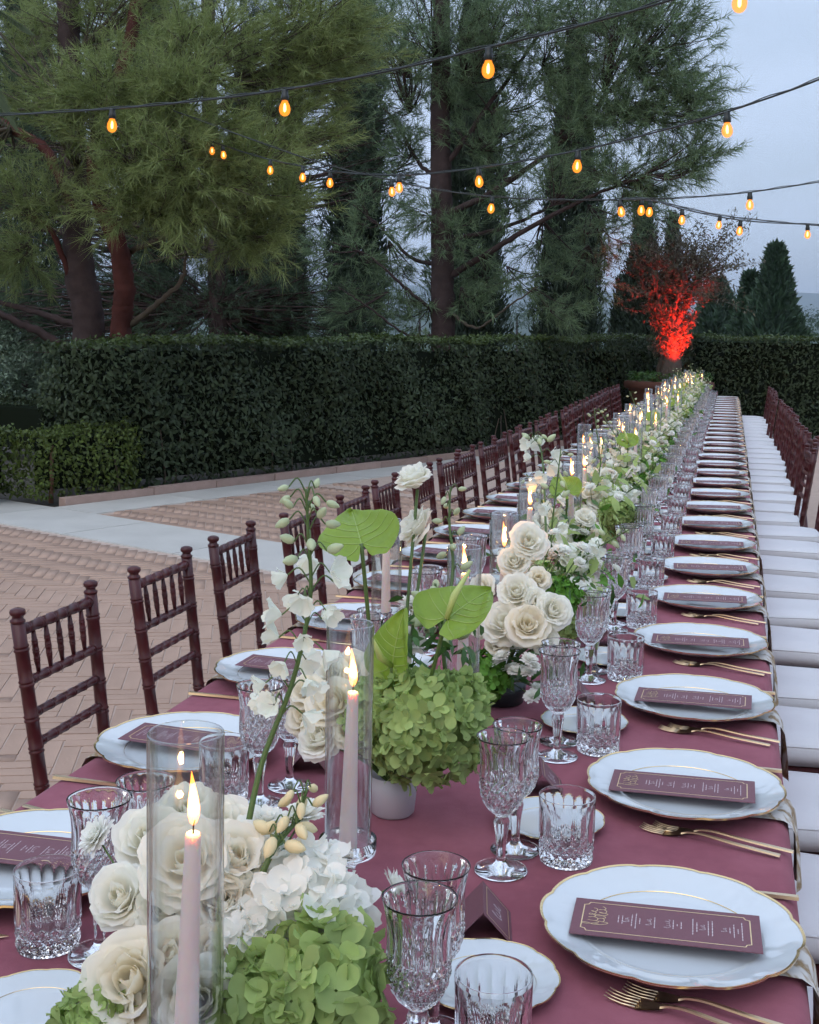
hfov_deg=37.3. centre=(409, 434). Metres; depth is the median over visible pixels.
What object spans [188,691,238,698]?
knife
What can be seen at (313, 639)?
knife
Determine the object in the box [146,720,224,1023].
hurricane candle holder
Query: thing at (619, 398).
chiavari chair
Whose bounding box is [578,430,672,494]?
flower arrangement
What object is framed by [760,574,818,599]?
chiavari chair
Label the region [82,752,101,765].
napkin
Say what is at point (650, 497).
goblet
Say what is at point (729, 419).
charger plate
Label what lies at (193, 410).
laurel hedge
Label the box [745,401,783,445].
chiavari chair
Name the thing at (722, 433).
menu card
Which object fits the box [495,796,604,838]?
bread plate
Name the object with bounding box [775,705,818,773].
chiavari chair
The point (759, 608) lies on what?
napkin
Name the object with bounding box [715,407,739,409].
charger plate
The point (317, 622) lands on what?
charger plate
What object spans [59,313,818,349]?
hill
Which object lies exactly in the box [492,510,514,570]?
goblet
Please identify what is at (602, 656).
bread plate
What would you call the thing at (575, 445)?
charger plate
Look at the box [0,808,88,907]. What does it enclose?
charger plate
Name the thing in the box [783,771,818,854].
chiavari chair
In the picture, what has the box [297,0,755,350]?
pine tree
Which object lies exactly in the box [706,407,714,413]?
tumbler
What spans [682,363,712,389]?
flower arrangement
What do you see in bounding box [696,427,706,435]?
tumbler
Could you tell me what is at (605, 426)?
charger plate
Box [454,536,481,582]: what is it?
goblet
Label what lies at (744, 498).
napkin
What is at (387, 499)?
chiavari chair
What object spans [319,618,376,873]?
hurricane candle holder
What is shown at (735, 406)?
charger plate
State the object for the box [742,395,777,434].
chiavari chair
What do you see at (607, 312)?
broadleaf tree
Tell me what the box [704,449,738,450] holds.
menu card
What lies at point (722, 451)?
charger plate
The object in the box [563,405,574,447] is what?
chiavari chair
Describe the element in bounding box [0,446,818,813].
patio
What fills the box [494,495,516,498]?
menu card
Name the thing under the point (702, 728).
fork
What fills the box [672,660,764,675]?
fork
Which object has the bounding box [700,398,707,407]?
goblet
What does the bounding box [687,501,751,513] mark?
charger plate
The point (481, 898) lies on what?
name card
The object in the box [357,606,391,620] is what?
goblet
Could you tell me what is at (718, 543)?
menu card
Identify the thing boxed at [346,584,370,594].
napkin
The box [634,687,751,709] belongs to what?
menu card
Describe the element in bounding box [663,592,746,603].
menu card
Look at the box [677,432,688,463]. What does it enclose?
goblet
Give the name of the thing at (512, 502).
charger plate
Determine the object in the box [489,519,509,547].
tumbler
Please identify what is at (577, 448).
hurricane candle holder
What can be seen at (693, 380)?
flower arrangement
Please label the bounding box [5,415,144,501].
box hedge
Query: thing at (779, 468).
chiavari chair
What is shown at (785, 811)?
napkin
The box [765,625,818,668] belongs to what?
chiavari chair
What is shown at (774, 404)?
chiavari chair
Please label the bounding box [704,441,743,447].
charger plate
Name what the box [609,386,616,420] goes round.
chiavari chair
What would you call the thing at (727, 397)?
charger plate
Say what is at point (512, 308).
broadleaf tree
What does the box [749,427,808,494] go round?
chiavari chair
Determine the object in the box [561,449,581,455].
charger plate
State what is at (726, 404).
charger plate
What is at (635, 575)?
bread plate
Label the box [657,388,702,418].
flower arrangement
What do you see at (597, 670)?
goblet
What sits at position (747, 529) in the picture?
napkin
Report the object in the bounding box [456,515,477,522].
napkin
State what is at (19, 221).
cypress tree
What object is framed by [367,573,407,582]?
menu card
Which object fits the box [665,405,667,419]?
taper candle
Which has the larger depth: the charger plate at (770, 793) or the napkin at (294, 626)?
the napkin at (294, 626)
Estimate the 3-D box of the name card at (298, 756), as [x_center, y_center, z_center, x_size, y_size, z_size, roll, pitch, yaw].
[-0.168,0.540,2.064,0.072,0.040,0.086,1,5,3]
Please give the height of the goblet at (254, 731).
0.190 m
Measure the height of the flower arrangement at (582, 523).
0.344 m
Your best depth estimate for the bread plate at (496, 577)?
3.68 m
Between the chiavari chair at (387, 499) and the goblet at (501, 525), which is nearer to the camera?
the goblet at (501, 525)
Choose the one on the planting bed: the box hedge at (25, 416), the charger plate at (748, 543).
the box hedge at (25, 416)
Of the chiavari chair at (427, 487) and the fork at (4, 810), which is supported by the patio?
the chiavari chair at (427, 487)
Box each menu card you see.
[0,830,70,864]
[118,722,216,750]
[235,654,294,668]
[313,608,356,617]
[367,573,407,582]
[414,547,455,555]
[443,526,488,533]
[473,509,516,514]
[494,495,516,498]
[569,898,762,953]
[608,769,754,803]
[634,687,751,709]
[651,633,748,647]
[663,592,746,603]
[673,563,746,570]
[678,539,743,545]
[683,520,742,524]
[687,504,740,508]
[692,491,740,494]
[696,480,740,482]
[697,471,738,472]
[700,462,738,464]
[702,455,738,456]
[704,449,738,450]
[706,443,738,444]
[707,433,736,434]
[707,438,737,438]
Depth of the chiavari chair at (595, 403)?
13.08 m
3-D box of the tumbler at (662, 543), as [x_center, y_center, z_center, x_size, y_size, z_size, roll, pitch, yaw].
[0.841,0.373,4.034,0.079,0.094,0.079,-2,5,-34]
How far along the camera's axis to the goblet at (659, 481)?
4.91 m
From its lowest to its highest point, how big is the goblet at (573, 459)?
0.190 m
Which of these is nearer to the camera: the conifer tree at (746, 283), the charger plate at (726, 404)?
the charger plate at (726, 404)
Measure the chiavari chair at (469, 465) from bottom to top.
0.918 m
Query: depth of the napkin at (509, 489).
5.87 m
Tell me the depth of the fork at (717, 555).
4.11 m
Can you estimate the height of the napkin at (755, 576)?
0.116 m
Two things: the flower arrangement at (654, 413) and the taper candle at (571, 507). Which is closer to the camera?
the taper candle at (571, 507)
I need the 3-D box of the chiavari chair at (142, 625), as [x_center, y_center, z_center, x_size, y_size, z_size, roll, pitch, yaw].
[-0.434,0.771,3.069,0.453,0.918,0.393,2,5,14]
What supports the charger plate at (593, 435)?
on the tablecloth
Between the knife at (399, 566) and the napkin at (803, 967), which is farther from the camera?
the knife at (399, 566)
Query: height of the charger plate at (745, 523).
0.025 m
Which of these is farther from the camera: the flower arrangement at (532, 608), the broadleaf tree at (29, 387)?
the broadleaf tree at (29, 387)
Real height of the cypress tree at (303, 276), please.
6.585 m
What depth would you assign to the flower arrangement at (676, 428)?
8.14 m
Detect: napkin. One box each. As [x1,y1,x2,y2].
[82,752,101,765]
[206,674,223,685]
[285,622,310,633]
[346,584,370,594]
[391,555,416,564]
[428,533,448,540]
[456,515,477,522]
[481,500,499,505]
[501,488,518,492]
[731,649,778,706]
[732,476,751,498]
[733,527,759,560]
[733,573,766,615]
[734,459,748,476]
[734,497,754,524]
[735,512,756,540]
[736,486,752,509]
[736,548,762,584]
[736,605,771,651]
[737,467,750,486]
[747,709,788,780]
[750,798,801,892]
[781,943,818,1023]
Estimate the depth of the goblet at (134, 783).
1.50 m
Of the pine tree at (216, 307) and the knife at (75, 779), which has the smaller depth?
the knife at (75, 779)
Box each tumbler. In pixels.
[13,854,81,958]
[199,732,248,797]
[378,605,401,616]
[441,568,455,586]
[454,953,532,1023]
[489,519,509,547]
[539,784,595,870]
[576,692,621,756]
[607,632,644,681]
[626,588,657,629]
[638,555,664,588]
[651,531,674,557]
[661,512,682,534]
[667,496,686,515]
[673,483,691,500]
[677,472,693,487]
[682,455,696,462]
[682,463,696,477]
[685,447,698,459]
[691,442,703,452]
[692,436,703,441]
[694,431,704,440]
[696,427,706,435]
[698,422,707,431]
[700,419,709,427]
[704,413,712,419]
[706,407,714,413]
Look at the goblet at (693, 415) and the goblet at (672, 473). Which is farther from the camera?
the goblet at (693, 415)
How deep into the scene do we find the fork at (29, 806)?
1.85 m
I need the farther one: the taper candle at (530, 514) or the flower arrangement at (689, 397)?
the flower arrangement at (689, 397)
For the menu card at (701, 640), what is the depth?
2.86 m
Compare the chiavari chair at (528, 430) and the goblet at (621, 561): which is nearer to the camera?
the goblet at (621, 561)
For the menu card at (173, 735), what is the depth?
2.12 m
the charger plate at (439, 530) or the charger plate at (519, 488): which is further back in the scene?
the charger plate at (519, 488)
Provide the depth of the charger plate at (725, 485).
6.19 m
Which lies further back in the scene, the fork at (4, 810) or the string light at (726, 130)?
the string light at (726, 130)
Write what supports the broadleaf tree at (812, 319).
on the ground
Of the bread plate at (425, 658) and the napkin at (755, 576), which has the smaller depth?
the bread plate at (425, 658)
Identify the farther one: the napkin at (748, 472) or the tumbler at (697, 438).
the tumbler at (697, 438)
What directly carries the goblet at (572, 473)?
on the tablecloth
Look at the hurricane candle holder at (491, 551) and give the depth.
2.52 m
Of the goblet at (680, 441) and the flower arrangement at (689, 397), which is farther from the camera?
the flower arrangement at (689, 397)
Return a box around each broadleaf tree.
[0,324,59,405]
[0,363,29,404]
[397,292,431,347]
[501,300,535,350]
[595,309,611,330]
[681,275,735,368]
[802,304,818,343]
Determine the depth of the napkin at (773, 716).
2.35 m
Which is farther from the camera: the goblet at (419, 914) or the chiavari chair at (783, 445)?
the chiavari chair at (783, 445)
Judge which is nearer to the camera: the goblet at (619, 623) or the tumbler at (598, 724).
the tumbler at (598, 724)
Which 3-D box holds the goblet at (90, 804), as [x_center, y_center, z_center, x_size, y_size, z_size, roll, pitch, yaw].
[-0.361,0.514,1.413,0.074,0.190,0.074,-3,6,-38]
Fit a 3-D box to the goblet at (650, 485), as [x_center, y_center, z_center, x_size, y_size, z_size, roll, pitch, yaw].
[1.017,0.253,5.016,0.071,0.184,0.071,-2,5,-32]
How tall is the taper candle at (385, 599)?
0.303 m
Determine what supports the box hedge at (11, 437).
on the patio
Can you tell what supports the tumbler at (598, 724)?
on the tablecloth
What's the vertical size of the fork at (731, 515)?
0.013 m
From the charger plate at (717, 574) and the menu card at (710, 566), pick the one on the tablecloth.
the charger plate at (717, 574)
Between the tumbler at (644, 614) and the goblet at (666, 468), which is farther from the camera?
the goblet at (666, 468)
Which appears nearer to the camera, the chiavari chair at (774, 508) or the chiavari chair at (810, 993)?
the chiavari chair at (810, 993)
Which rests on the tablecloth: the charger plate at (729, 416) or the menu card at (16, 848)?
the charger plate at (729, 416)
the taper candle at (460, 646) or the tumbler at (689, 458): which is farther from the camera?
the tumbler at (689, 458)
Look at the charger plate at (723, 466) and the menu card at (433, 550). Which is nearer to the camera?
the menu card at (433, 550)
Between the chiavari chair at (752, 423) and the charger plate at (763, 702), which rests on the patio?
the chiavari chair at (752, 423)
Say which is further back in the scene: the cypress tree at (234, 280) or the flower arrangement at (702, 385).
the cypress tree at (234, 280)
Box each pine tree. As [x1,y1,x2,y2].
[0,0,428,483]
[0,0,472,381]
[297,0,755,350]
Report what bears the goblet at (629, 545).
on the tablecloth
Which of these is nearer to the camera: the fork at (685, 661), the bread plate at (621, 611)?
the fork at (685, 661)
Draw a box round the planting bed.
[0,434,815,506]
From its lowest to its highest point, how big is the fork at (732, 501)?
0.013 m
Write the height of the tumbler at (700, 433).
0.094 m
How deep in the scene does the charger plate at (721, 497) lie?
5.72 m
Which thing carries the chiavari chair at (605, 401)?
on the patio
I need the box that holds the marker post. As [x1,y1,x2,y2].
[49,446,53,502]
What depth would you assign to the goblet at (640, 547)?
3.60 m
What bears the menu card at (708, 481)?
on the charger plate at (725, 485)
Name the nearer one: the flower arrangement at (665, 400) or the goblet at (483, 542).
the goblet at (483, 542)
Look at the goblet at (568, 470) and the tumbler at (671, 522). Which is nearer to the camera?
the tumbler at (671, 522)
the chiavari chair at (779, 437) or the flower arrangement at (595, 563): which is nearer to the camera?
the flower arrangement at (595, 563)
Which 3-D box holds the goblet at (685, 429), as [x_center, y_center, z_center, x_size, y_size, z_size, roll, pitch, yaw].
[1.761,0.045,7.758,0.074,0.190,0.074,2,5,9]
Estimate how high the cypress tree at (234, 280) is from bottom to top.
7.964 m
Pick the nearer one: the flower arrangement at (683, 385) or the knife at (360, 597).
the knife at (360, 597)
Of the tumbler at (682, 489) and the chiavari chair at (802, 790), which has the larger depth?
the tumbler at (682, 489)
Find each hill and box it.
[7,270,818,318]
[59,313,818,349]
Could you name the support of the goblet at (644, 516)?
on the tablecloth
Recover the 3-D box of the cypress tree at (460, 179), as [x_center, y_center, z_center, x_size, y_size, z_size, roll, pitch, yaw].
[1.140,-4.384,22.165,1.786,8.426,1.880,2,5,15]
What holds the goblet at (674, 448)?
on the tablecloth
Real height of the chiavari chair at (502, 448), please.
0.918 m
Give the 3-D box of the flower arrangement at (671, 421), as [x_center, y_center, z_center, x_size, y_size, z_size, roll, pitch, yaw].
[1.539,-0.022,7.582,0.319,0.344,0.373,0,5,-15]
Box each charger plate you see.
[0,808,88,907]
[94,711,253,772]
[214,647,341,682]
[295,602,409,634]
[353,569,460,594]
[398,544,492,563]
[433,524,488,540]
[462,507,516,520]
[485,493,519,505]
[505,481,538,491]
[522,471,551,477]
[536,463,570,469]
[540,864,805,989]
[549,455,576,462]
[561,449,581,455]
[570,443,595,448]
[579,437,601,442]
[587,433,607,437]
[587,748,786,820]
[594,428,610,432]
[600,425,618,428]
[607,421,623,424]
[615,673,775,722]
[634,622,768,658]
[652,584,762,611]
[665,556,759,578]
[675,534,756,552]
[682,516,753,530]
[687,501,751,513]
[691,488,750,499]
[693,477,748,487]
[696,460,746,468]
[697,468,747,477]
[698,453,745,460]
[703,447,744,453]
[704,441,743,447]
[705,436,743,441]
[706,432,742,436]
[708,427,742,432]
[709,424,741,427]
[710,420,741,424]
[713,414,740,417]
[713,417,740,420]
[714,409,739,411]
[714,412,739,414]
[715,403,738,404]
[715,405,738,407]
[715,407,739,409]
[716,399,738,400]
[716,401,738,402]
[717,396,737,397]
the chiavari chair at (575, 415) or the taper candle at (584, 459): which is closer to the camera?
the taper candle at (584, 459)
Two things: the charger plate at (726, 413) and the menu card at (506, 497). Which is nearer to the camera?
the menu card at (506, 497)
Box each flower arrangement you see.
[45,477,403,1023]
[284,461,496,819]
[466,431,650,639]
[468,521,602,707]
[486,472,637,578]
[560,408,657,525]
[567,437,658,547]
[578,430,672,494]
[593,408,676,474]
[615,416,673,463]
[623,391,674,452]
[632,403,685,444]
[649,390,691,426]
[653,387,697,438]
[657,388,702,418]
[657,392,693,420]
[666,376,693,407]
[670,371,702,403]
[672,368,705,392]
[672,384,703,410]
[677,368,709,396]
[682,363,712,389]
[682,369,700,399]
[692,369,711,390]
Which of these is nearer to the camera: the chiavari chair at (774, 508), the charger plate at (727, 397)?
the chiavari chair at (774, 508)
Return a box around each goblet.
[66,786,131,968]
[115,770,174,809]
[236,678,283,807]
[267,669,310,793]
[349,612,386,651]
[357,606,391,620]
[382,880,457,1023]
[401,850,470,1023]
[410,568,440,654]
[414,564,443,644]
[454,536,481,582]
[463,533,487,578]
[474,727,530,881]
[490,512,513,573]
[490,716,542,859]
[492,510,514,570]
[517,494,537,520]
[538,645,580,763]
[539,478,553,504]
[540,638,580,747]
[556,467,572,511]
[564,466,574,507]
[570,456,581,475]
[575,590,608,684]
[578,586,611,674]
[586,448,596,466]
[596,440,608,462]
[601,554,629,632]
[602,434,613,460]
[605,551,628,626]
[615,524,639,588]
[618,424,627,432]
[621,523,644,587]
[625,419,634,432]
[632,503,651,558]
[634,504,655,563]
[638,488,657,541]
[648,473,660,517]
[651,474,668,521]
[656,463,671,506]
[660,462,674,503]
[662,453,677,492]
[668,445,680,481]
[674,438,686,472]
[674,445,682,479]
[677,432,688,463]
[680,427,690,442]
[683,422,693,446]
[686,418,695,444]
[688,414,696,439]
[694,408,701,430]
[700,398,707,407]
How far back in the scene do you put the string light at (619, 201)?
8.92 m
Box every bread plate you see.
[0,968,80,1023]
[411,652,432,666]
[440,938,560,1008]
[459,573,499,584]
[492,548,497,555]
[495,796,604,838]
[541,706,628,733]
[579,646,607,666]
[609,603,626,617]
[628,571,668,582]
[645,545,650,554]
[653,525,660,531]
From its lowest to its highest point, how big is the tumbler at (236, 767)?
0.094 m
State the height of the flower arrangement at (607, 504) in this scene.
0.428 m
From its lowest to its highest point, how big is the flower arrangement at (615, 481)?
0.468 m
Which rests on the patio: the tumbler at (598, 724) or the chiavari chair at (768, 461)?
the chiavari chair at (768, 461)
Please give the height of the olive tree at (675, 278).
2.690 m
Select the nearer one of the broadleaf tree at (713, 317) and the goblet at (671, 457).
the goblet at (671, 457)
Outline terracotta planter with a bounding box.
[624,370,714,406]
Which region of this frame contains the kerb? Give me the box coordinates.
[59,437,772,506]
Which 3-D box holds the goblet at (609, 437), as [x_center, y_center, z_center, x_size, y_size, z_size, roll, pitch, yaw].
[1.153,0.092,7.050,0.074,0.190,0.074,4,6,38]
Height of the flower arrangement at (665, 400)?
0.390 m
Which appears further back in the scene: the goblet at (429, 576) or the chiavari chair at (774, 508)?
the chiavari chair at (774, 508)
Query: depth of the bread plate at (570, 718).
2.30 m
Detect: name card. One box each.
[294,750,333,773]
[464,881,511,940]
[538,756,561,784]
[577,679,589,693]
[599,630,609,642]
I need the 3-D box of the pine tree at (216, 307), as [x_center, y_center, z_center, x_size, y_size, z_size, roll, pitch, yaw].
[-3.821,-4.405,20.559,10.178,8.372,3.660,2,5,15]
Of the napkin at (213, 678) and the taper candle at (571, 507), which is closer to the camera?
the napkin at (213, 678)
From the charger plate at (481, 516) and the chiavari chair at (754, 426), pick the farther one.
the chiavari chair at (754, 426)
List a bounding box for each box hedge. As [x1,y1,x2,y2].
[0,392,60,455]
[0,423,31,499]
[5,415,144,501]
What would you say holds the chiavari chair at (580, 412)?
on the patio
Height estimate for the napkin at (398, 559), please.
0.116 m
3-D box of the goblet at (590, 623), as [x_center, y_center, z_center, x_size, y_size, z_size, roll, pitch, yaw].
[0.386,0.432,2.596,0.074,0.190,0.074,-3,6,-44]
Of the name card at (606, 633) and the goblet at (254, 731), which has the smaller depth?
the goblet at (254, 731)
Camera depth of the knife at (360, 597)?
3.38 m
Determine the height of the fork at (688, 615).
0.013 m
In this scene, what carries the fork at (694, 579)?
on the tablecloth
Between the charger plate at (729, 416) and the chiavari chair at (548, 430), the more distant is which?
the charger plate at (729, 416)
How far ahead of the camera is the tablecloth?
1.81 m
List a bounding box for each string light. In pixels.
[0,0,744,130]
[173,110,818,215]
[201,77,818,191]
[633,197,818,237]
[633,198,818,228]
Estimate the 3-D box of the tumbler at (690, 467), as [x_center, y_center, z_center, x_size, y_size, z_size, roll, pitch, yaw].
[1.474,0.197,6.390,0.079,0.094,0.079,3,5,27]
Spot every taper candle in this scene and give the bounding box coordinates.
[174,820,200,1023]
[339,683,357,848]
[381,550,390,612]
[457,572,468,670]
[527,503,532,571]
[568,493,573,518]
[581,445,585,467]
[582,466,586,504]
[588,449,592,481]
[628,410,630,448]
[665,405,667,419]
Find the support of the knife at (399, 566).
on the tablecloth
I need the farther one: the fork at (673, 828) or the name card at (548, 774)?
the name card at (548, 774)
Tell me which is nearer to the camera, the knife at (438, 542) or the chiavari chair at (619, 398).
the knife at (438, 542)
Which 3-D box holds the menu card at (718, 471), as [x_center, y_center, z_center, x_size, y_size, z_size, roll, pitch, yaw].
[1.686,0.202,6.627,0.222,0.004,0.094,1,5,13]
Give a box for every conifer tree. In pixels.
[723,266,759,341]
[739,238,814,343]
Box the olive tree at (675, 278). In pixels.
[587,207,765,381]
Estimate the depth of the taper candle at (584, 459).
5.27 m
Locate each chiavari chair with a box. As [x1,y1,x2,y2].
[9,580,109,795]
[127,546,204,714]
[207,520,266,657]
[279,501,326,624]
[335,485,375,591]
[371,472,404,569]
[412,462,437,543]
[436,452,464,524]
[455,444,479,514]
[478,438,500,504]
[491,432,510,487]
[507,427,523,481]
[518,422,535,476]
[534,418,549,467]
[539,414,552,462]
[547,411,560,449]
[560,408,570,448]
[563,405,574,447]
[570,402,580,442]
[574,400,583,437]
[582,398,591,436]
[585,396,594,431]
[590,394,599,431]
[595,392,603,427]
[598,390,604,424]
[602,389,608,424]
[603,387,611,420]
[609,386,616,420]
[614,385,619,417]
[617,384,622,414]
[741,389,773,423]
[742,386,770,418]
[742,388,773,420]
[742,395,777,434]
[743,390,776,425]
[743,392,777,428]
[743,399,783,441]
[744,394,776,431]
[744,397,777,438]
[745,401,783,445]
[746,403,786,450]
[747,406,792,454]
[747,409,792,459]
[747,419,798,478]
[748,412,796,465]
[748,422,804,487]
[749,415,799,472]
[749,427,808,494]
[752,432,818,527]
[752,439,817,526]
[752,443,816,526]
[753,505,818,542]
[755,538,818,559]
[758,555,818,577]
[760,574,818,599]
[762,597,818,629]
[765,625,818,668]
[770,665,818,708]
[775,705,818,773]
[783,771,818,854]
[791,852,818,987]
[807,986,818,1023]
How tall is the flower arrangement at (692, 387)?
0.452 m
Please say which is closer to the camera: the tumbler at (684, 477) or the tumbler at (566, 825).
the tumbler at (566, 825)
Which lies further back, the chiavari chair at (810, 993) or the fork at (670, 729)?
the fork at (670, 729)
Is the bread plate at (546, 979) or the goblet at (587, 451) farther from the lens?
the goblet at (587, 451)
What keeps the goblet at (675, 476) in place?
on the tablecloth
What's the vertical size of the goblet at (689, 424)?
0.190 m
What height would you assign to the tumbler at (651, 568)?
0.094 m
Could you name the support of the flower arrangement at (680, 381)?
on the tablecloth
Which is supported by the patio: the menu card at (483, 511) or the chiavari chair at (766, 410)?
the chiavari chair at (766, 410)
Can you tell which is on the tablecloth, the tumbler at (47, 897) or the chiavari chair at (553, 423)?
the tumbler at (47, 897)
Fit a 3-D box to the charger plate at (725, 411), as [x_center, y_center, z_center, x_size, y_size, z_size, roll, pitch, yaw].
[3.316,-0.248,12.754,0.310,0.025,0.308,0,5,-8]
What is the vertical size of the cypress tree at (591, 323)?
7.564 m
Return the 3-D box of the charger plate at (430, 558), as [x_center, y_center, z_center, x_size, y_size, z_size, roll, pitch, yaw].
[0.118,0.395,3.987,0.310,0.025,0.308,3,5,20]
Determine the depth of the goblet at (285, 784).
1.95 m
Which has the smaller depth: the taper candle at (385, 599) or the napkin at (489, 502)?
the taper candle at (385, 599)
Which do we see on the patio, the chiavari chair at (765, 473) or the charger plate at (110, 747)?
the chiavari chair at (765, 473)
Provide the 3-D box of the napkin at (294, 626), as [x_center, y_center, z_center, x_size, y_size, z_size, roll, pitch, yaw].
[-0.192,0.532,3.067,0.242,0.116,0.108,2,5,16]
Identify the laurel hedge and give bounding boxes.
[28,330,658,492]
[682,330,818,438]
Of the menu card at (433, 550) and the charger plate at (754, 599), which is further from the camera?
the menu card at (433, 550)
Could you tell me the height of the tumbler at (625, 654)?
0.094 m
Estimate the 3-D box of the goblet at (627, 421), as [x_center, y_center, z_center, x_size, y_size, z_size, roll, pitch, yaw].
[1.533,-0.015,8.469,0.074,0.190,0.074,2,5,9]
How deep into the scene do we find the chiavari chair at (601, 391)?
14.02 m
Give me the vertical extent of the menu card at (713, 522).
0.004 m
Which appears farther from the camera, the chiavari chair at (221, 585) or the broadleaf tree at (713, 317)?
the broadleaf tree at (713, 317)
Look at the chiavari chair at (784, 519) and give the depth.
6.71 m
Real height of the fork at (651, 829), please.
0.013 m
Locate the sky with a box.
[0,0,818,292]
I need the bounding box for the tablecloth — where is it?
[0,399,810,1023]
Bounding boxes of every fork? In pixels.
[0,808,13,812]
[22,804,43,808]
[604,987,730,1023]
[622,981,782,1023]
[639,822,780,856]
[652,820,793,852]
[658,725,769,745]
[668,722,779,742]
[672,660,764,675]
[680,659,771,673]
[681,613,758,624]
[686,579,753,588]
[687,612,765,622]
[689,553,748,560]
[692,578,760,586]
[695,532,748,537]
[698,552,758,559]
[702,531,755,536]
[705,514,753,518]
[707,500,752,503]
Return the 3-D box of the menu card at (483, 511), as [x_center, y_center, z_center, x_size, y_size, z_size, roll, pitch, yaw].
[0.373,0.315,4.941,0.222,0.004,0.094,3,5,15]
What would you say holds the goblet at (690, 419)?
on the tablecloth
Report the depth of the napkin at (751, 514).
5.18 m
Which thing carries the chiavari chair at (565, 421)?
on the patio
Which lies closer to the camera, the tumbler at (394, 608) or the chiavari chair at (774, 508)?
the tumbler at (394, 608)
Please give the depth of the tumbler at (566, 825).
1.67 m
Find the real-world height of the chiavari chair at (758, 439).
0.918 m
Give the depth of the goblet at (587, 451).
6.09 m
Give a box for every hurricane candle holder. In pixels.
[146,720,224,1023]
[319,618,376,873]
[371,518,401,611]
[447,544,481,671]
[487,511,519,661]
[518,477,541,525]
[561,461,582,574]
[575,445,594,505]
[576,424,590,501]
[583,432,598,463]
[629,422,642,472]
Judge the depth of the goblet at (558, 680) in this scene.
2.09 m
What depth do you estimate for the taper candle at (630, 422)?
7.07 m
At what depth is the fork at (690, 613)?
3.20 m
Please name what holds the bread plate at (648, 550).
on the tablecloth
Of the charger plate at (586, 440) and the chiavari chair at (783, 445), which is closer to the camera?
the charger plate at (586, 440)
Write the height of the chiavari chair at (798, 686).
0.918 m
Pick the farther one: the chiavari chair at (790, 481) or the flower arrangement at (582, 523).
the chiavari chair at (790, 481)
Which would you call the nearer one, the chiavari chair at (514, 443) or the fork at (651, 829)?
the fork at (651, 829)
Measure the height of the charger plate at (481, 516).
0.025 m
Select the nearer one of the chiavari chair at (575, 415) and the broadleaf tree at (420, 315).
the chiavari chair at (575, 415)
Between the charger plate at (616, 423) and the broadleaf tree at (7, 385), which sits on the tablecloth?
the charger plate at (616, 423)
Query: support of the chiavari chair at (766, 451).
on the patio
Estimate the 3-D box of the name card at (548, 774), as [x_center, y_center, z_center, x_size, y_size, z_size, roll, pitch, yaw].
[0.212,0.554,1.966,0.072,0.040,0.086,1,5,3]
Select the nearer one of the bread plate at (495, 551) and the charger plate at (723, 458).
the bread plate at (495, 551)
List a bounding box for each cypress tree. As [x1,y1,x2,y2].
[0,0,71,404]
[120,1,197,349]
[226,26,272,350]
[266,148,313,350]
[317,0,395,350]
[421,0,519,350]
[520,22,609,351]
[606,270,625,351]
[611,210,666,351]
[661,209,684,361]
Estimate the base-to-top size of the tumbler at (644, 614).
0.094 m
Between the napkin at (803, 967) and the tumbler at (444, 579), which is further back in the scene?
the tumbler at (444, 579)
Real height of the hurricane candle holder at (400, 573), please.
0.366 m
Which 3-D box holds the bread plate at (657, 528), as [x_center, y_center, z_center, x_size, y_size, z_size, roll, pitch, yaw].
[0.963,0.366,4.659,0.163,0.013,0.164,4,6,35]
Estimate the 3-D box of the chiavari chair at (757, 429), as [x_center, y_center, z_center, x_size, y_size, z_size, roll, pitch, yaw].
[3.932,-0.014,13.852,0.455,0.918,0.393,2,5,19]
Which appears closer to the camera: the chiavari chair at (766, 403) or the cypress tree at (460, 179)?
the chiavari chair at (766, 403)
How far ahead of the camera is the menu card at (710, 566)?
3.81 m
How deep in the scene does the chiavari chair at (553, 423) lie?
9.70 m
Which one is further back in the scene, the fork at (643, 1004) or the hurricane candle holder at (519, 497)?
the hurricane candle holder at (519, 497)
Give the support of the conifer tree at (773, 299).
on the ground
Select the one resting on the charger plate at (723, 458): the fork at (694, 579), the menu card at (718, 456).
the menu card at (718, 456)
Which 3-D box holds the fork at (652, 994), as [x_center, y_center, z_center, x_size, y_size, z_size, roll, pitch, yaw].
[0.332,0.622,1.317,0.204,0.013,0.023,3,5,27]
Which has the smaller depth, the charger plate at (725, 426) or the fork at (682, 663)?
the fork at (682, 663)
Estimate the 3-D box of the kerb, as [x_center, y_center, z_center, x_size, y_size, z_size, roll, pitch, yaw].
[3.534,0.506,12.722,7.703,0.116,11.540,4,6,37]
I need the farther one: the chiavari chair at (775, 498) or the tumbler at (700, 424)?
the tumbler at (700, 424)
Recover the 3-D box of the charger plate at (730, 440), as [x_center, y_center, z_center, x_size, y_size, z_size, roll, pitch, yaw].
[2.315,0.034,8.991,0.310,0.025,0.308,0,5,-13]
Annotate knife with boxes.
[52,774,116,786]
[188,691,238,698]
[279,635,350,644]
[336,595,403,601]
[390,565,413,567]
[422,541,455,543]
[456,521,488,523]
[757,890,798,900]
[760,767,781,772]
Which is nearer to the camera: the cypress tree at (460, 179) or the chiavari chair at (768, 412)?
the chiavari chair at (768, 412)
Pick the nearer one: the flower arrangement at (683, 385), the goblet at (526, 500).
the goblet at (526, 500)
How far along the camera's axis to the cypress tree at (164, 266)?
23.59 m
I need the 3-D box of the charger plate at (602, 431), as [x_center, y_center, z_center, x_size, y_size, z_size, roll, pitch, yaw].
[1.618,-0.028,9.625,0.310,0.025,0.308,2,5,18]
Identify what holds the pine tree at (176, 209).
on the planting bed

